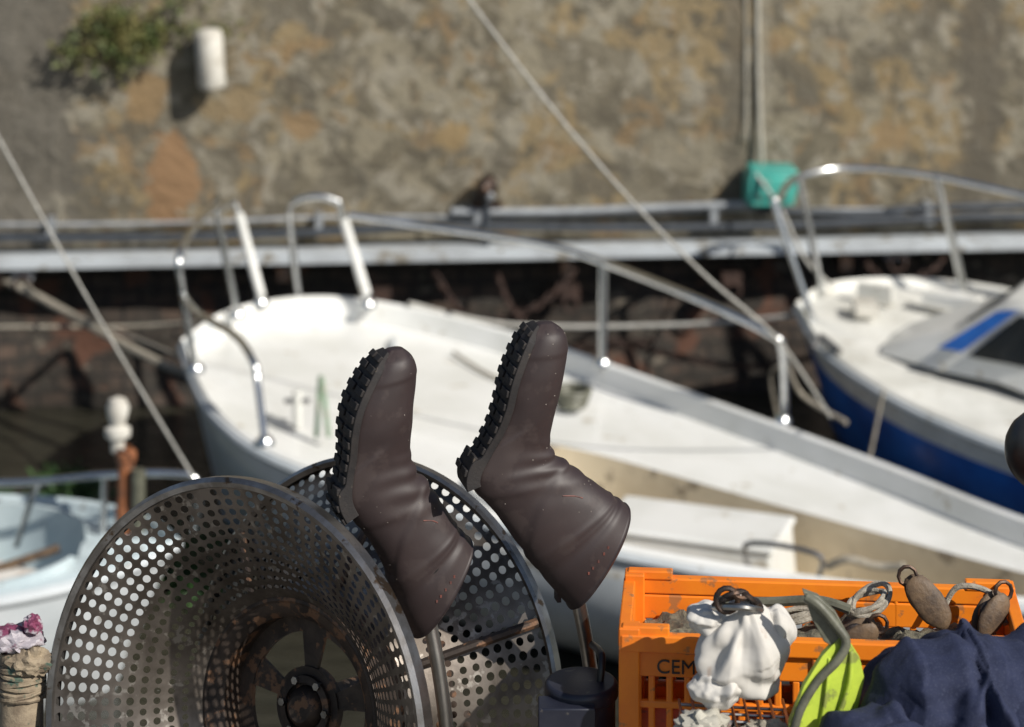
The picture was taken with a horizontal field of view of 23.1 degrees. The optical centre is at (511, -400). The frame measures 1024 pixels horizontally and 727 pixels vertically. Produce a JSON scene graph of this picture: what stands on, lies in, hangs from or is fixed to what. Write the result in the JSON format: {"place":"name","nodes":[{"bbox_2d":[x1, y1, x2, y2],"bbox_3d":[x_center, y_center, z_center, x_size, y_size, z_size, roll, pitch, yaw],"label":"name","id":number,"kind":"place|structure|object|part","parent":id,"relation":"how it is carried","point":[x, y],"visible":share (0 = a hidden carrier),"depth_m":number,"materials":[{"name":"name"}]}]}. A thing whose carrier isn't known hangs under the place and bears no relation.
{"place":"outdoors","nodes":[
{"label":"outdoors","id":0,"kind":"place"},
{"bbox_2d":[195,28,225,89],"bbox_3d":[-1.697,2.572,14.068,0.175,0.334,0.208,0,0,-4],"label":"wall lamp","id":1,"kind":"object","parent":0,"point":[210,58],"visible":1,"depth_m":13.98,"materials":[{"name":"white plastic"}]},
{"bbox_2d":[0,390,835,726],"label":"water","id":2,"kind":"structure","parent":0,"point":[36,440],"depth_m":13.33,"materials":[{"name":"black liquid"}]},
{"bbox_2d":[1,456,117,501],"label":"seaweed clump","id":3,"kind":"object","parent":2,"relation":"in","point":[83,490],"visible":0.28,"depth_m":12.61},
{"bbox_2d":[0,469,200,710],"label":"dinghy","id":4,"kind":"object","parent":2,"relation":"on","point":[48,544],"visible":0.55,"depth_m":10.58,"materials":[{"name":"white plastic"}]},
{"bbox_2d":[0,139,194,478],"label":"mooring rope","id":5,"kind":"object","parent":4,"relation":"attached to","point":[95,311],"visible":1,"depth_m":10.50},
{"bbox_2d":[105,396,144,534],"bbox_3d":[-1.667,3.715,10.742,0.110,0.570,0.210,0,0,-41],"label":"navigation light","id":6,"kind":"object","parent":4,"relation":"on","point":[131,486],"visible":0.92,"depth_m":10.72,"materials":[{"name":"white plastic"}]},
{"bbox_2d":[158,514,236,613],"bbox_3d":[-1.789,4.540,11.716,1.023,0.390,1.212,0,0,-40],"label":"seaweed clump","id":7,"kind":"object","parent":2,"relation":"in","point":[178,564],"visible":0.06,"depth_m":11.70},
{"bbox_2d":[175,192,1023,683],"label":"fishing boat","id":8,"kind":"object","parent":2,"relation":"on","point":[701,484],"visible":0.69,"depth_m":11.64,"materials":[{"name":"white paint"}]},
{"bbox_2d":[2,275,185,376],"bbox_3d":[-2.153,3.891,13.373,1.890,0.228,0.112,0,0,44],"label":"mooring rope","id":9,"kind":"object","parent":8,"relation":"attached to","point":[137,351],"visible":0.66,"depth_m":13.33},
{"bbox_2d":[20,280,179,357],"bbox_3d":[-2.180,3.800,13.204,0.068,0.101,1.961,0,0,-36],"label":"mooring rope","id":10,"kind":"object","parent":8,"relation":"attached to","point":[63,311],"visible":0.97,"depth_m":13.24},
{"bbox_2d":[0,315,215,328],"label":"mooring rope","id":11,"kind":"object","parent":8,"relation":"attached to","point":[81,327],"visible":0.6,"depth_m":13.67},
{"bbox_2d":[407,301,793,328],"bbox_3d":[0.474,3.850,13.468,2.062,0.243,0.356,0,0,0],"label":"mooring rope","id":12,"kind":"object","parent":8,"relation":"attached to","point":[618,326],"visible":0.75,"depth_m":13.57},
{"bbox_2d":[468,0,831,417],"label":"mooring rope","id":13,"kind":"object","parent":8,"relation":"attached to","point":[666,237],"visible":1,"depth_m":11.00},
{"bbox_2d":[768,364,789,426],"bbox_3d":[1.330,3.981,12.333,0.140,0.577,0.473,0,0,0],"label":"mooring rope","id":14,"kind":"object","parent":8,"relation":"attached to","point":[773,369],"visible":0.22,"depth_m":12.44,"materials":[{"name":"fabric"}]},
{"bbox_2d":[788,361,847,424],"bbox_3d":[1.459,3.792,12.177,0.340,0.400,0.271,0,0,0],"label":"mooring rope","id":15,"kind":"object","parent":8,"relation":"attached to","point":[807,399],"visible":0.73,"depth_m":12.23,"materials":[{"name":"white fabric"}]},
{"bbox_2d":[770,164,1023,516],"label":"motor boat","id":16,"kind":"object","parent":2,"relation":"on","point":[940,362],"visible":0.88,"depth_m":12.42,"materials":[{"name":"blue paint"}]},
{"bbox_2d":[755,173,834,288],"bbox_3d":[1.535,3.495,13.881,0.096,0.506,0.717,0,0,-31],"label":"mooring rope","id":17,"kind":"object","parent":16,"relation":"attached to","point":[800,251],"visible":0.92,"depth_m":13.82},
{"bbox_2d":[868,389,884,456],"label":"mooring rope","id":18,"kind":"object","parent":16,"relation":"attached to","point":[876,423],"visible":0.06,"depth_m":12.07,"materials":[{"name":"fabric"}]},
{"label":"cabin windows","id":19,"kind":"part","parent":16,"relation":"part of","materials":[{"name":"white plastic"}]},
{"bbox_2d":[0,0,1023,409],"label":"quay wall","id":20,"kind":"structure","parent":0,"point":[404,106],"depth_m":14.31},
{"bbox_2d":[46,0,243,88],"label":"wall plant","id":21,"kind":"object","parent":20,"relation":"attached to","point":[130,32],"depth_m":14.00,"materials":[{"name":"green plant"}]},
{"bbox_2d":[12,252,907,313],"bbox_3d":[-0.265,3.871,14.205,5.070,0.342,0.190,0,0,-4],"label":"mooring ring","id":22,"kind":"object","parent":20,"relation":"attached to","point":[728,277],"visible":0.74,"depth_m":14.22,"materials":[{"name":"metal"}]},
{"bbox_2d":[0,231,1023,287],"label":"wall walkway","id":23,"kind":"object","parent":20,"relation":"attached to","point":[842,248],"depth_m":14.15,"materials":[{"name":"concrete"}]},
{"bbox_2d":[472,173,500,244],"bbox_3d":[-0.142,3.449,14.183,0.160,0.412,0.192,0,0,-4],"label":"mooring valve","id":24,"kind":"object","parent":23,"relation":"on","point":[486,189],"visible":0.99,"depth_m":14.15,"materials":[{"name":"metal"}]},
{"bbox_2d":[432,251,947,369],"bbox_3d":[1.057,3.963,13.902,2.972,0.468,0.873,0,0,-4],"label":"mooring chain","id":25,"kind":"object","parent":23,"relation":"attached to","point":[518,316],"visible":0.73,"depth_m":13.82,"materials":[{"name":"metal"}]},
{"bbox_2d":[0,200,1023,242],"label":"service pipes","id":26,"kind":"object","parent":20,"relation":"attached to","point":[872,216],"visible":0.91,"depth_m":14.23,"materials":[{"name":"grey metal"}]},
{"bbox_2d":[745,0,764,163],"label":"conduit pipe","id":27,"kind":"object","parent":20,"relation":"attached to","point":[758,79],"visible":1,"depth_m":14.36,"materials":[{"name":"grey metal"}]},
{"bbox_2d":[742,162,797,206],"bbox_3d":[1.476,3.335,14.278,0.290,0.210,0.225,0,0,-4],"label":"junction box","id":28,"kind":"object","parent":20,"relation":"attached to","point":[774,176],"visible":0.88,"depth_m":14.19,"materials":[{"name":"teal plastic"}]},
{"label":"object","id":29,"kind":"structure","parent":0,"visible":0},
{"bbox_2d":[0,613,51,726],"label":"rope wrapped can","id":30,"kind":"object","parent":29,"relation":"on","point":[25,663],"visible":1,"depth_m":5.16,"materials":[{"name":"beige fabric"}]},
{"bbox_2d":[45,458,560,726],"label":"line hauler reel","id":31,"kind":"object","parent":29,"relation":"on","point":[378,644],"visible":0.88,"depth_m":5.15,"materials":[{"name":"metal"}]},
{"bbox_2d":[425,624,453,726],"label":"boot stand pole","id":32,"kind":"object","parent":29,"relation":"on","point":[439,676],"visible":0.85,"depth_m":4.98,"materials":[{"name":"silver metal"}]},
{"bbox_2d":[325,346,472,638],"bbox_3d":[-0.222,1.786,5.005,0.292,0.580,0.149,0,0,-20],"label":"rubber boot","id":33,"kind":"object","parent":32,"relation":"attached to","point":[382,495],"visible":0.98,"depth_m":4.96,"materials":[{"name":"brown rubber"}]},
{"bbox_2d":[538,641,617,726],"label":"winch motor","id":34,"kind":"object","parent":29,"relation":"on","point":[580,697],"visible":1,"depth_m":4.81,"materials":[{"name":"blue metal"}]},
{"bbox_2d":[573,603,597,668],"bbox_3d":[0.158,2.408,5.050,0.164,1.144,0.140,0,0,0],"label":"boot stand pole","id":35,"kind":"object","parent":29,"relation":"on","point":[584,632],"visible":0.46,"depth_m":5.00,"materials":[{"name":"silver metal"}]},
{"bbox_2d":[455,320,630,609],"bbox_3d":[0.065,1.729,4.999,0.349,0.573,0.152,0,0,-14],"label":"rubber boot","id":36,"kind":"object","parent":35,"relation":"attached to","point":[565,522],"visible":1,"depth_m":4.95,"materials":[{"name":"brown rubber"}]},
{"bbox_2d":[1004,413,1023,484],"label":"black float","id":37,"kind":"object","parent":29,"relation":"on","point":[1014,447],"visible":1,"depth_m":5.17,"materials":[{"name":"plastic"}]},
{"bbox_3d":[0.600,3.035,4.860,0.800,0.060,0.500,0,0,0],"label":"pallet","id":38,"kind":"object","parent":29,"relation":"on","visible":0},
{"bbox_3d":[0.600,2.865,4.860,0.776,0.265,0.306,0,0,3],"label":"fish crate","id":39,"kind":"object","parent":38,"relation":"on","visible":0},
{"bbox_3d":[0.600,2.603,4.860,0.776,0.265,0.306,0,0,3],"label":"fish crate","id":40,"kind":"object","parent":39,"relation":"on","visible":0},
{"bbox_3d":[0.600,2.341,4.860,0.776,0.265,0.306,0,0,3],"label":"fish crate","id":41,"kind":"object","parent":40,"relation":"on","visible":0},
{"bbox_2d":[618,567,1023,726],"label":"fish crate","id":42,"kind":"object","parent":41,"relation":"on","point":[653,652],"visible":0.44,"depth_m":4.92,"materials":[{"name":"orange plastic"}]},
{"bbox_2d":[720,595,850,614],"bbox_3d":[0.531,1.970,4.918,0.272,0.040,0.027,0,0,15],"label":"crate rope","id":43,"kind":"object","parent":42,"relation":"in","point":[833,603],"visible":0.52,"depth_m":4.91,"materials":[{"name":"grey fabric"}]},
{"bbox_2d":[645,609,995,640],"bbox_3d":[0.600,2.030,4.860,0.690,0.074,0.240,0,0,5],"label":"fishing net","id":44,"kind":"object","parent":42,"relation":"in","point":[677,622],"visible":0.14,"depth_m":4.94,"materials":[{"name":"grey fabric"}]},
{"bbox_2d":[785,605,812,624],"bbox_3d":[0.560,2.000,4.930,0.127,0.052,0.090,0,0,0],"label":"rope coil","id":45,"kind":"object","parent":44,"relation":"on","point":[799,615],"visible":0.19,"depth_m":4.90,"materials":[{"name":"beige fabric"}]},
{"bbox_2d":[843,613,888,639],"bbox_3d":[0.670,1.984,4.800,0.117,0.051,0.046,-30,0,0],"label":"pulley block","id":46,"kind":"object","parent":44,"relation":"on","point":[862,628],"depth_m":4.78,"materials":[{"name":"brown wood"}]},
{"bbox_2d":[896,565,950,629],"bbox_3d":[0.803,1.941,4.872,0.062,0.139,0.046,-38,-9,-8],"label":"pulley block","id":47,"kind":"object","parent":44,"relation":"on","point":[927,600],"depth_m":4.85,"materials":[{"name":"brown wood"}]},
{"bbox_2d":[845,581,892,617],"bbox_3d":[0.701,1.963,4.910,0.094,0.059,0.069,0,0,0],"label":"rope coil","id":48,"kind":"object","parent":42,"relation":"in","point":[880,604],"visible":0.99,"depth_m":4.90,"materials":[{"name":"beige fabric"}]},
{"bbox_2d":[945,583,1008,625],"bbox_3d":[0.913,1.965,4.909,0.141,0.059,0.043,0,0,32],"label":"crate rope","id":49,"kind":"object","parent":42,"relation":"in","point":[954,589],"visible":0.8,"depth_m":4.92,"materials":[{"name":"beige fabric"}]},
{"bbox_2d":[971,580,1013,634],"bbox_3d":[0.937,1.961,4.863,0.051,0.117,0.046,38,-16,-8],"label":"pulley block","id":50,"kind":"object","parent":42,"relation":"in","point":[990,612],"depth_m":4.85,"materials":[{"name":"brown wood"}]},
{"bbox_3d":[0.820,2.689,4.390,0.740,0.828,0.460,0,0,0],"label":"wooden box","id":51,"kind":"object","parent":29,"relation":"on","visible":0},
{"bbox_2d":[673,698,788,726],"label":"wire basket","id":52,"kind":"object","parent":51,"relation":"on","point":[710,717],"visible":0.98,"depth_m":4.54,"materials":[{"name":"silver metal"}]},
{"bbox_2d":[686,595,796,709],"bbox_3d":[0.423,1.927,4.598,0.207,0.198,0.142,0,0,0],"label":"white cloth bag","id":53,"kind":"object","parent":52,"relation":"on","point":[742,654],"visible":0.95,"depth_m":4.56,"materials":[{"name":"white fabric"}]},
{"bbox_2d":[711,585,763,614],"bbox_3d":[0.414,1.832,4.574,0.098,0.062,0.049,0,0,0],"label":"shackle chain","id":54,"kind":"object","parent":53,"relation":"on","point":[722,606],"visible":1,"depth_m":4.57,"materials":[{"name":"metal"}]},
{"bbox_2d":[788,588,863,726],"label":"swim fin","id":55,"kind":"object","parent":52,"relation":"attached to","point":[833,680],"visible":0.97,"depth_m":4.49,"materials":[{"name":"yellow rubber"}]},
{"bbox_2d":[819,618,1023,726],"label":"navy jacket","id":56,"kind":"object","parent":51,"relation":"on","point":[965,673],"visible":0.99,"depth_m":4.43,"materials":[{"name":"fabric"}]}
]}

